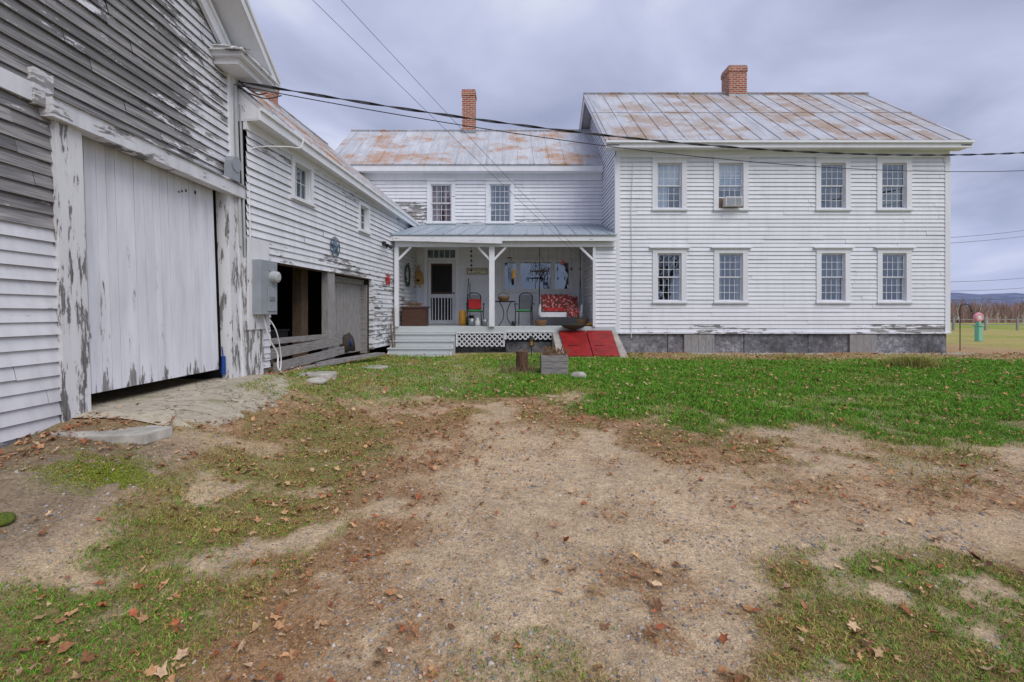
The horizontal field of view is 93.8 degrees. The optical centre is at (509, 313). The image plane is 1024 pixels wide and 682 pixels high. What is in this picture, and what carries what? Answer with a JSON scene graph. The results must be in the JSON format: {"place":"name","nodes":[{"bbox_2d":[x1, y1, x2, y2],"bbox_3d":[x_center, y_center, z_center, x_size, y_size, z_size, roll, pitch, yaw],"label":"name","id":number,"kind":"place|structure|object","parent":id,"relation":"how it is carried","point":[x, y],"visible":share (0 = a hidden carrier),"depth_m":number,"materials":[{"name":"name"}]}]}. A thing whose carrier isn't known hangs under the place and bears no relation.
{"place":"outdoors","nodes":[
{"label":"outdoors","id":0,"kind":"place"},
{"bbox_2d":[72,375,289,427],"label":"pavement","id":1,"kind":"structure","parent":0,"point":[152,404],"depth_m":5.21,"materials":[{"name":"grey concrete"}]},
{"bbox_2d":[0,322,1023,681],"bbox_3d":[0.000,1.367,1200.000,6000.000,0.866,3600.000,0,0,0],"label":"ground","id":2,"kind":"structure","parent":0,"point":[1000,540],"depth_m":3.11,"materials":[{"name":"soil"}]},
{"bbox_2d":[0,512,16,526],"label":"mossy rock","id":3,"kind":"object","parent":2,"relation":"on","point":[7,518],"visible":1,"depth_m":2.85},
{"bbox_2d":[51,425,172,444],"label":"stone slab","id":4,"kind":"structure","parent":2,"relation":"on","point":[142,435],"depth_m":4.02,"materials":[{"name":"grey stone"}]},
{"bbox_2d":[1,441,252,515],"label":"grass","id":5,"kind":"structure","parent":2,"relation":"on","point":[116,471],"depth_m":3.58,"materials":[{"name":"green plant"}]},
{"bbox_2d":[0,0,281,447],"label":"barn","id":6,"kind":"structure","parent":2,"relation":"on","point":[121,256],"depth_m":5.08,"materials":[{"name":"paint"}]},
{"bbox_2d":[82,136,218,393],"bbox_3d":[-4.204,-0.480,5.668,0.128,2.560,2.335,0,0,0],"label":"sliding door","id":7,"kind":"structure","parent":6,"relation":"in","point":[149,228],"depth_m":5.51,"materials":[{"name":"white wood"}]},
{"bbox_2d":[221,346,225,374],"bbox_3d":[-4.121,0.679,6.900,0.065,0.401,0.065,0,0,23],"label":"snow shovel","id":8,"kind":"object","parent":6,"relation":"attached to","point":[223,364],"visible":1,"depth_m":6.88,"materials":[{"name":"blue plastic"}]},
{"bbox_2d":[224,156,240,182],"bbox_3d":[-4.009,-2.096,6.941,0.110,0.351,0.241,0,0,0],"label":"junction box","id":9,"kind":"object","parent":6,"relation":"attached to","point":[232,167],"visible":0.96,"depth_m":6.86,"materials":[{"name":"grey metal"}]},
{"bbox_2d":[233,80,303,371],"bbox_3d":[-3.708,-1.249,7.644,0.311,4.517,1.266,0,0,27],"label":"conduit","id":10,"kind":"object","parent":6,"relation":"attached to","point":[235,86],"visible":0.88,"depth_m":7.23,"materials":[{"name":"grey plastic"}]},
{"bbox_2d":[238,81,1023,155],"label":"utility cable","id":11,"kind":"object","parent":10,"relation":"attached to","point":[483,120],"visible":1,"depth_m":8.70,"materials":[{"name":"black rubber"}]},
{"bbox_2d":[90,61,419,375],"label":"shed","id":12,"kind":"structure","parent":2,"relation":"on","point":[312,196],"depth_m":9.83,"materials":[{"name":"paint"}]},
{"bbox_2d":[247,237,280,329],"bbox_3d":[-3.787,-0.450,7.448,0.280,1.400,0.503,0,0,7],"label":"electric meter","id":13,"kind":"object","parent":12,"relation":"attached to","point":[263,277],"visible":1,"depth_m":7.35,"materials":[{"name":"paint"}]},
{"bbox_2d":[290,154,315,207],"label":"window","id":14,"kind":"structure","parent":12,"relation":"in","point":[302,176],"depth_m":9.04,"materials":[{"name":"white paint"}]},
{"bbox_2d":[330,237,339,256],"bbox_3d":[-3.620,-1.391,9.992,0.070,0.437,0.437,0,0,10],"label":"metal star","id":15,"kind":"object","parent":12,"relation":"attached to","point":[335,245],"visible":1,"depth_m":9.96,"materials":[{"name":"blue paint"}]},
{"bbox_2d":[341,332,354,351],"bbox_3d":[-3.694,0.666,10.964,0.268,0.451,0.536,0,0,0],"label":"grill cover","id":16,"kind":"object","parent":12,"relation":"attached to","point":[347,338],"visible":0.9,"depth_m":10.80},
{"bbox_2d":[335,276,366,353],"bbox_3d":[-3.742,0.090,11.131,0.174,1.820,1.752,0,0,7],"label":"shed door","id":17,"kind":"structure","parent":12,"relation":"in","point":[350,293],"depth_m":11.47,"materials":[{"name":"grey wood"}]},
{"bbox_2d":[340,200,371,234],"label":"window","id":18,"kind":"structure","parent":12,"relation":"in","point":[364,209],"depth_m":11.70,"materials":[{"name":"white paint"}]},
{"bbox_2d":[382,241,392,248],"bbox_3d":[-3.245,-1.802,12.701,0.216,0.195,0.458,0,0,7],"label":"flood light","id":19,"kind":"object","parent":12,"relation":"attached to","point":[385,244],"visible":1,"depth_m":12.64,"materials":[{"name":"black metal"}]},
{"bbox_2d":[386,273,390,285],"bbox_3d":[-3.276,-0.921,12.994,0.074,0.398,0.416,0,0,0],"label":"metal star","id":20,"kind":"object","parent":12,"relation":"attached to","point":[388,280],"visible":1,"depth_m":12.95,"materials":[{"name":"red metal"}]},
{"bbox_2d":[405,263,411,286],"bbox_3d":[-3.088,-1.171,14.608,0.081,0.740,0.506,0,0,6],"label":"wreath","id":21,"kind":"object","parent":12,"relation":"attached to","point":[408,283],"visible":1,"depth_m":14.52,"materials":[{"name":"green wicker"}]},
{"bbox_2d":[238,85,1023,171],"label":"utility cable","id":22,"kind":"object","parent":12,"relation":"attached to","point":[605,145],"visible":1,"depth_m":8.76,"materials":[{"name":"black rubber"}]},
{"bbox_2d":[287,360,345,370],"bbox_3d":[-3.605,0.990,9.028,0.200,0.060,1.521,0,0,13],"label":"plank","id":23,"kind":"object","parent":2,"relation":"on","point":[320,365],"visible":0.64,"depth_m":8.98,"materials":[{"name":"grey wood"}]},
{"bbox_2d":[297,371,336,379],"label":"stone slab","id":24,"kind":"structure","parent":2,"relation":"on","point":[328,374],"depth_m":7.79,"materials":[{"name":"grey stone"}]},
{"bbox_2d":[306,377,327,384],"bbox_3d":[-2.942,1.037,7.293,0.347,0.121,0.258,0,0,0],"label":"rock","id":25,"kind":"object","parent":2,"relation":"on","point":[319,380],"visible":0.77,"depth_m":7.21,"materials":[{"name":"stone"}]},
{"bbox_2d":[311,352,384,364],"bbox_3d":[-3.358,0.960,10.165,0.250,0.090,2.073,0,0,20],"label":"plank","id":26,"kind":"object","parent":2,"relation":"on","point":[356,357],"visible":0.71,"depth_m":10.11,"materials":[{"name":"grey wood"}]},
{"bbox_2d":[363,365,387,368],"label":"stone slab","id":27,"kind":"structure","parent":2,"relation":"on","point":[378,367],"depth_m":9.81,"materials":[{"name":"grey stone"}]},
{"bbox_2d":[390,323,393,353],"bbox_3d":[-3.159,0.700,12.903,0.030,0.837,0.486,0,0,-25],"label":"leaning board","id":28,"kind":"object","parent":2,"relation":"on","point":[391,336],"visible":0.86,"depth_m":12.91,"materials":[{"name":"wood"}]},
{"bbox_2d":[393,307,395,347],"bbox_3d":[-3.153,0.475,13.131,0.030,1.298,0.659,0,0,-17],"label":"leaning board","id":29,"kind":"object","parent":2,"relation":"on","point":[394,325],"visible":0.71,"depth_m":13.18,"materials":[{"name":"grey wood"}]},
{"bbox_2d":[335,89,616,356],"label":"house wing","id":30,"kind":"structure","parent":2,"relation":"on","point":[455,199],"depth_m":15.58,"materials":[{"name":"white wood"}]},
{"bbox_2d":[401,306,429,325],"bbox_3d":[-2.760,0.087,14.075,0.740,0.570,0.610,0,0,0],"label":"storage chest","id":31,"kind":"object","parent":30,"relation":"on","point":[415,315],"visible":1,"depth_m":13.80,"materials":[{"name":"brown wood"}]},
{"bbox_2d":[405,303,421,305],"bbox_3d":[-2.803,-0.264,14.048,0.537,0.099,0.471,0,0,0],"label":"kindling tray","id":32,"kind":"object","parent":31,"relation":"on","point":[416,304],"visible":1,"depth_m":13.97,"materials":[{"name":"wood"}]},
{"bbox_2d":[414,265,423,287],"bbox_3d":[-2.935,-1.217,15.458,0.313,0.849,0.232,0,0,23],"label":"bee skep","id":33,"kind":"object","parent":30,"relation":"attached to","point":[419,278],"visible":0.98,"depth_m":15.40,"materials":[{"name":"wicker"}]},
{"bbox_2d":[426,179,455,223],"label":"window","id":34,"kind":"structure","parent":30,"relation":"in","point":[440,192],"depth_m":15.63,"materials":[{"name":"white paint"}]},
{"bbox_2d":[424,247,458,324],"bbox_3d":[-2.210,-0.885,15.610,1.140,2.510,0.120,0,0,0],"label":"door","id":35,"kind":"structure","parent":30,"relation":"in","point":[441,264],"depth_m":15.61,"materials":[{"name":"white paint"}]},
{"bbox_2d":[313,0,584,261],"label":"cable","id":36,"kind":"object","parent":30,"relation":"attached to","point":[424,109],"visible":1,"depth_m":7.72,"materials":[{"name":"black rubber"}]},
{"bbox_2d":[341,0,561,233],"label":"cable","id":37,"kind":"object","parent":30,"relation":"attached to","point":[442,108],"visible":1,"depth_m":8.17,"materials":[{"name":"black rubber"}]},
{"bbox_2d":[459,310,465,324],"bbox_3d":[-1.420,0.142,14.500,0.220,0.460,0.220,0,0,0],"label":"watering can","id":38,"kind":"object","parent":30,"relation":"on","point":[462,317],"visible":1,"depth_m":14.41,"materials":[{"name":"yellow plastic"}]},
{"bbox_2d":[466,278,468,324],"bbox_3d":[-1.400,-0.378,15.351,0.240,1.504,0.361,0,0,0],"label":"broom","id":39,"kind":"object","parent":30,"relation":"on","point":[466,305],"visible":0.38,"depth_m":15.31,"materials":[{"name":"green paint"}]},
{"bbox_2d":[468,318,474,325],"bbox_3d":[-1.100,0.262,13.950,0.220,0.220,0.220,0,0,0],"label":"bucket","id":40,"kind":"object","parent":30,"relation":"on","point":[471,321],"visible":1,"depth_m":13.87,"materials":[{"name":"metal"}]},
{"bbox_2d":[465,292,484,325],"bbox_3d":[-1.034,-0.129,14.326,0.569,1.006,0.562,0,0,-9],"label":"patio chair","id":41,"kind":"object","parent":30,"relation":"on","point":[474,310],"visible":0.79,"depth_m":14.11,"materials":[{"name":"black metal"}]},
{"bbox_2d":[468,299,480,308],"bbox_3d":[-1.036,-0.268,14.340,0.380,0.314,0.294,0,0,-9],"label":"pillow","id":42,"kind":"object","parent":41,"relation":"on","point":[474,303],"visible":1,"depth_m":14.30,"materials":[{"name":"red fabric"}]},
{"bbox_2d":[467,268,486,273],"bbox_3d":[-1.050,-1.365,15.557,0.660,0.200,0.025,0,0,0],"label":"house sign","id":43,"kind":"object","parent":30,"relation":"attached to","point":[479,271],"visible":0.96,"depth_m":15.55,"materials":[{"name":"beige paint"}]},
{"bbox_2d":[475,318,479,325],"bbox_3d":[-0.920,0.257,13.900,0.150,0.230,0.150,0,0,0],"label":"jug","id":44,"kind":"object","parent":30,"relation":"on","point":[477,322],"visible":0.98,"depth_m":13.85,"materials":[{"name":"white plastic"}]},
{"bbox_2d":[481,319,487,325],"bbox_3d":[-0.730,0.272,14.000,0.200,0.200,0.200,0,0,0],"label":"bucket","id":45,"kind":"object","parent":30,"relation":"on","point":[484,322],"visible":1,"depth_m":13.93,"materials":[{"name":"metal"}]},
{"bbox_2d":[485,179,514,223],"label":"window","id":46,"kind":"structure","parent":30,"relation":"in","point":[499,198],"depth_m":15.63,"materials":[{"name":"white paint"}]},
{"bbox_2d":[495,301,515,325],"bbox_3d":[-0.120,0.012,14.200,0.620,0.739,0.620,0,0,0],"label":"bistro table","id":47,"kind":"object","parent":30,"relation":"on","point":[503,310],"visible":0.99,"depth_m":14.07,"materials":[{"name":"black metal"}]},
{"bbox_2d":[498,292,509,300],"bbox_3d":[-0.170,-0.486,14.150,0.358,0.255,0.350,0,0,0],"label":"basket","id":48,"kind":"object","parent":47,"relation":"on","point":[503,298],"visible":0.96,"depth_m":14.03,"materials":[{"name":"wicker"}]},
{"bbox_2d":[507,257,511,273],"bbox_3d":[0.000,-1.530,13.900,0.140,1.260,0.140,0,0,0],"label":"wind chime","id":49,"kind":"object","parent":30,"relation":"hanging from","point":[511,265],"visible":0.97,"depth_m":13.89,"materials":[{"name":"metal"}]},
{"bbox_2d":[512,247,514,278],"bbox_3d":[0.120,-1.580,14.000,0.100,1.160,0.095,0,0,0],"label":"hanging lantern","id":50,"kind":"object","parent":30,"relation":"hanging from","point":[513,273],"visible":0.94,"depth_m":13.98,"materials":[{"name":"yellow plastic"}]},
{"bbox_2d":[514,292,533,325],"bbox_3d":[0.456,-0.128,14.376,0.569,1.005,0.561,0,0,11],"label":"patio chair","id":51,"kind":"object","parent":30,"relation":"on","point":[529,308],"visible":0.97,"depth_m":14.54,"materials":[{"name":"black metal"}]},
{"bbox_2d":[501,259,572,291],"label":"window","id":52,"kind":"structure","parent":30,"relation":"in","point":[561,280],"depth_m":16.79,"materials":[{"name":"blue glass"}]},
{"bbox_2d":[530,270,549,275],"bbox_3d":[0.902,-1.626,14.200,0.582,1.068,0.266,0,0,0],"label":"hanging rack","id":53,"kind":"object","parent":30,"relation":"hanging from","point":[542,271],"visible":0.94,"depth_m":14.19,"materials":[{"name":"black metal"}]},
{"bbox_2d":[534,320,546,325],"bbox_3d":[0.920,0.287,14.100,0.371,0.170,0.371,0,0,0],"label":"basket","id":54,"kind":"object","parent":30,"relation":"on","point":[540,322],"visible":1,"depth_m":13.96,"materials":[{"name":"wicker"}]},
{"bbox_2d":[538,247,582,316],"bbox_3d":[1.530,-1.024,14.475,1.280,2.272,0.550,0,0,0],"label":"porch swing","id":55,"kind":"object","parent":30,"relation":"hanging from","point":[550,314],"visible":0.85,"depth_m":14.22,"materials":[{"name":"white paint"}]},
{"bbox_2d":[541,294,569,310],"bbox_3d":[1.417,-0.319,14.532,0.891,0.543,0.605,0,0,0],"label":"quilt","id":56,"kind":"object","parent":55,"relation":"on","point":[553,301],"visible":0.83,"depth_m":14.64,"materials":[{"name":"red fabric"}]},
{"bbox_2d":[545,308,565,311],"bbox_3d":[1.375,-0.107,14.376,0.627,0.117,0.239,0,0,0],"label":"seat cushion","id":57,"kind":"object","parent":55,"relation":"on","point":[555,309],"visible":0.97,"depth_m":14.28,"materials":[{"name":"red fabric"}]},
{"bbox_2d":[565,296,579,317],"bbox_3d":[1.892,-0.200,14.475,0.402,0.684,0.677,0,0,0],"label":"blanket","id":58,"kind":"object","parent":55,"relation":"on","point":[571,306],"visible":1,"depth_m":14.44,"materials":[{"name":"red fabric"}]},
{"bbox_2d":[560,324,587,329],"bbox_3d":[1.780,0.392,13.280,0.780,0.160,0.351,0,0,0],"label":"wicker tray","id":59,"kind":"object","parent":30,"relation":"on","point":[573,326],"visible":1,"depth_m":13.19,"materials":[{"name":"brown wicker"}]},
{"bbox_2d":[576,313,587,325],"bbox_3d":[2.150,0.178,14.100,0.358,0.387,0.350,0,0,0],"label":"basket","id":60,"kind":"object","parent":30,"relation":"on","point":[582,321],"visible":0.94,"depth_m":13.96,"materials":[{"name":"wicker"}]},
{"bbox_2d":[0,351,1023,681],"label":"fallen leaves","id":61,"kind":"object","parent":2,"relation":"on","point":[162,671],"visible":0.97,"depth_m":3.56,"materials":[{"name":"brown plant"}]},
{"bbox_2d":[500,358,537,374],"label":"dried stalks","id":62,"kind":"object","parent":2,"relation":"on","point":[531,369],"visible":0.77,"depth_m":9.57,"materials":[{"name":"beige plant"}]},
{"bbox_2d":[516,350,527,372],"bbox_3d":[0.260,0.997,9.750,0.280,0.460,0.280,0,0,0],"label":"tree stump","id":63,"kind":"object","parent":2,"relation":"on","point":[521,355],"visible":0.72,"depth_m":9.65,"materials":[{"name":"brown wood"}]},
{"bbox_2d":[528,336,534,355],"bbox_3d":[0.570,0.855,12.400,0.185,0.530,0.185,0,0,-22],"label":"garden lantern","id":64,"kind":"object","parent":2,"relation":"on","point":[531,338],"visible":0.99,"depth_m":12.37,"materials":[{"name":"black metal"}]},
{"bbox_2d":[539,345,570,374],"bbox_3d":[0.889,0.919,9.568,0.718,0.569,0.537,0,0,0],"label":"planter box","id":65,"kind":"object","parent":2,"relation":"on","point":[555,362],"visible":0.94,"depth_m":9.30,"materials":[{"name":"wood"}]},
{"bbox_2d":[571,372,586,378],"bbox_3d":[1.306,1.192,9.042,0.300,0.180,0.240,0,0,0],"label":"rock","id":66,"kind":"object","parent":2,"relation":"on","point":[577,374],"visible":0.65,"depth_m":8.96,"materials":[{"name":"stone"}]},
{"bbox_2d":[552,330,627,357],"bbox_3d":[2.110,0.891,12.755,1.820,0.818,1.350,0,0,0],"label":"cellar bulkhead","id":67,"kind":"object","parent":2,"relation":"on","point":[603,343],"visible":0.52,"depth_m":12.74,"materials":[{"name":"red paint"}]},
{"bbox_2d":[559,330,592,356],"bbox_3d":[1.755,0.795,12.756,0.750,0.625,1.289,0,0,0],"label":"door","id":68,"kind":"structure","parent":67,"relation":"in","point":[576,341],"depth_m":12.74,"materials":[{"name":"red paint"}]},
{"bbox_2d":[586,330,619,356],"bbox_3d":[2.495,0.795,12.756,0.730,0.625,1.289,0,0,0],"label":"door","id":69,"kind":"structure","parent":67,"relation":"in","point":[602,342],"depth_m":12.69,"materials":[{"name":"red paint"}]},
{"bbox_2d":[655,352,750,359],"bbox_3d":[4.864,1.066,11.763,2.610,0.195,1.064,0,0,0],"label":"grass tuft","id":70,"kind":"object","parent":2,"relation":"on","point":[711,356],"visible":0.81,"depth_m":11.77,"materials":[{"name":"plant"}]},
{"bbox_2d":[579,65,974,352],"bbox_3d":[7.720,-3.717,17.098,10.160,10.034,7.915,0,0,0],"label":"farmhouse","id":71,"kind":"object","parent":2,"relation":"on","point":[792,258],"visible":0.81,"depth_m":13.59,"materials":[{"name":"white paint"}]},
{"bbox_2d":[651,156,688,210],"bbox_3d":[4.540,-3.620,13.850,1.100,1.680,0.700,0,0,0],"label":"window","id":72,"kind":"structure","parent":71,"relation":"in","point":[669,173],"depth_m":13.63,"materials":[{"name":"white paint"}]},
{"bbox_2d":[649,247,690,302],"bbox_3d":[4.540,-1.025,13.850,1.140,1.750,0.700,0,0,0],"label":"window","id":73,"kind":"structure","parent":71,"relation":"in","point":[669,264],"depth_m":13.63,"materials":[{"name":"white paint"}]},
{"bbox_2d":[706,156,749,218],"bbox_3d":[6.280,-3.620,13.850,1.100,1.680,0.700,0,0,0],"label":"window","id":74,"kind":"structure","parent":71,"relation":"in","point":[730,179],"depth_m":13.60,"materials":[{"name":"white paint"}]},
{"bbox_2d":[719,197,742,207],"bbox_3d":[6.285,-3.130,13.511,0.670,0.260,0.278,0,0,0],"label":"air conditioner","id":75,"kind":"object","parent":71,"relation":"attached to","point":[730,202],"visible":1,"depth_m":13.38,"materials":[{"name":"white plastic"}]},
{"bbox_2d":[711,247,751,302],"bbox_3d":[6.280,-1.025,13.850,1.140,1.750,0.700,0,0,0],"label":"window","id":76,"kind":"structure","parent":71,"relation":"in","point":[730,263],"depth_m":13.63,"materials":[{"name":"white paint"}]},
{"bbox_2d":[805,247,854,302],"bbox_3d":[9.180,-1.025,13.850,1.140,1.750,0.700,0,0,0],"label":"window","id":77,"kind":"structure","parent":71,"relation":"in","point":[833,264],"depth_m":13.63,"materials":[{"name":"white paint"}]},
{"bbox_2d":[808,156,852,210],"bbox_3d":[9.180,-3.620,13.850,1.100,1.680,0.700,0,0,0],"label":"window","id":78,"kind":"structure","parent":71,"relation":"in","point":[833,185],"depth_m":13.63,"materials":[{"name":"white paint"}]},
{"bbox_2d":[871,156,914,210],"bbox_3d":[10.910,-3.620,13.850,1.100,1.680,0.700,0,0,0],"label":"window","id":79,"kind":"structure","parent":71,"relation":"in","point":[894,188],"depth_m":13.63,"materials":[{"name":"white paint"}]},
{"bbox_2d":[874,247,916,302],"bbox_3d":[10.910,-1.025,13.850,1.140,1.750,0.700,0,0,0],"label":"window","id":80,"kind":"structure","parent":71,"relation":"in","point":[894,264],"depth_m":13.63,"materials":[{"name":"white paint"}]},
{"bbox_2d":[765,353,850,359],"bbox_3d":[7.266,1.055,11.893,2.264,0.200,0.866,0,0,0],"label":"grass tuft","id":81,"kind":"object","parent":2,"relation":"on","point":[792,356],"visible":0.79,"depth_m":11.86,"materials":[{"name":"brown plant"}]},
{"bbox_2d":[867,352,960,369],"bbox_3d":[8.673,1.000,10.319,1.885,0.408,1.696,0,0,42],"label":"grass tuft","id":82,"kind":"object","parent":2,"relation":"on","point":[912,361],"visible":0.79,"depth_m":10.19,"materials":[{"name":"plant"}]},
{"bbox_2d":[950,296,964,323],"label":"bare tree","id":83,"kind":"object","parent":2,"relation":"on","point":[960,304],"visible":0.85,"depth_m":49.57,"materials":[{"name":"brown plant"}]},
{"bbox_2d":[960,304,971,350],"bbox_3d":[13.737,0.422,14.400,0.399,1.421,0.026,0,0,0],"label":"garden hook","id":84,"kind":"object","parent":2,"relation":"on","point":[960,322],"visible":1,"depth_m":14.39,"materials":[{"name":"black metal"}]},
{"bbox_2d":[962,300,986,322],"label":"bare tree","id":85,"kind":"object","parent":2,"relation":"on","point":[972,310],"visible":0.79,"depth_m":58.50,"materials":[{"name":"brown plant"}]},
{"bbox_2d":[972,312,984,340],"bbox_3d":[19.100,0.559,19.500,0.390,1.175,0.280,0,0,0],"label":"painted post","id":86,"kind":"object","parent":2,"relation":"on","point":[978,317],"visible":0.99,"depth_m":19.44,"materials":[{"name":"green paint"}]},
{"bbox_2d":[971,296,992,315],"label":"bare tree","id":87,"kind":"object","parent":2,"relation":"on","point":[977,309],"visible":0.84,"depth_m":56.97,"materials":[{"name":"brown plant"}]},
{"bbox_2d":[950,298,1023,322],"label":"woods","id":88,"kind":"object","parent":2,"relation":"on","point":[1013,310],"visible":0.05,"depth_m":65.31,"materials":[{"name":"brown plant"}]},
{"bbox_2d":[950,317,1023,329],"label":"field fence","id":89,"kind":"object","parent":2,"relation":"on","point":[985,319],"visible":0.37,"depth_m":33.03,"materials":[{"name":"grey wood"}]},
{"bbox_2d":[983,296,1003,323],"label":"bare tree","id":90,"kind":"object","parent":2,"relation":"on","point":[988,310],"visible":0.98,"depth_m":53.40,"materials":[{"name":"brown plant"}]},
{"bbox_2d":[994,305,1005,323],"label":"bare tree","id":91,"kind":"object","parent":2,"relation":"on","point":[998,313],"visible":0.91,"depth_m":55.08,"materials":[{"name":"brown plant"}]},
{"bbox_2d":[1000,303,1008,322],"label":"bare tree","id":92,"kind":"object","parent":2,"relation":"on","point":[1005,311],"visible":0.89,"depth_m":61.99,"materials":[{"name":"brown plant"}]},
{"bbox_2d":[1003,299,1023,318],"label":"bare tree","id":93,"kind":"object","parent":2,"relation":"on","point":[1017,311],"visible":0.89,"depth_m":53.02,"materials":[{"name":"brown plant"}]},
{"bbox_2d":[1016,306,1023,323],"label":"bare tree","id":94,"kind":"object","parent":2,"relation":"on","point":[1022,308],"visible":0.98,"depth_m":49.98,"materials":[{"name":"brown plant"}]},
{"bbox_2d":[0,352,1023,681],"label":"grass","id":95,"kind":"structure","parent":0,"point":[680,370],"depth_m":5.42,"materials":[{"name":"green plant"}]},
{"bbox_2d":[249,0,1023,293],"label":"sky","id":96,"kind":"structure","parent":0,"point":[956,65],"materials":[{"name":"grey"}]},
{"bbox_2d":[690,353,980,354],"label":"pavement","id":97,"kind":"structure","parent":0,"point":[828,353],"depth_m":13.35,"materials":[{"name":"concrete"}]},
{"bbox_2d":[950,293,1023,308],"bbox_3d":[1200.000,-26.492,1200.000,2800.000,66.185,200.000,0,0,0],"label":"hill","id":98,"kind":"structure","parent":0,"point":[998,298],"depth_m":1211.49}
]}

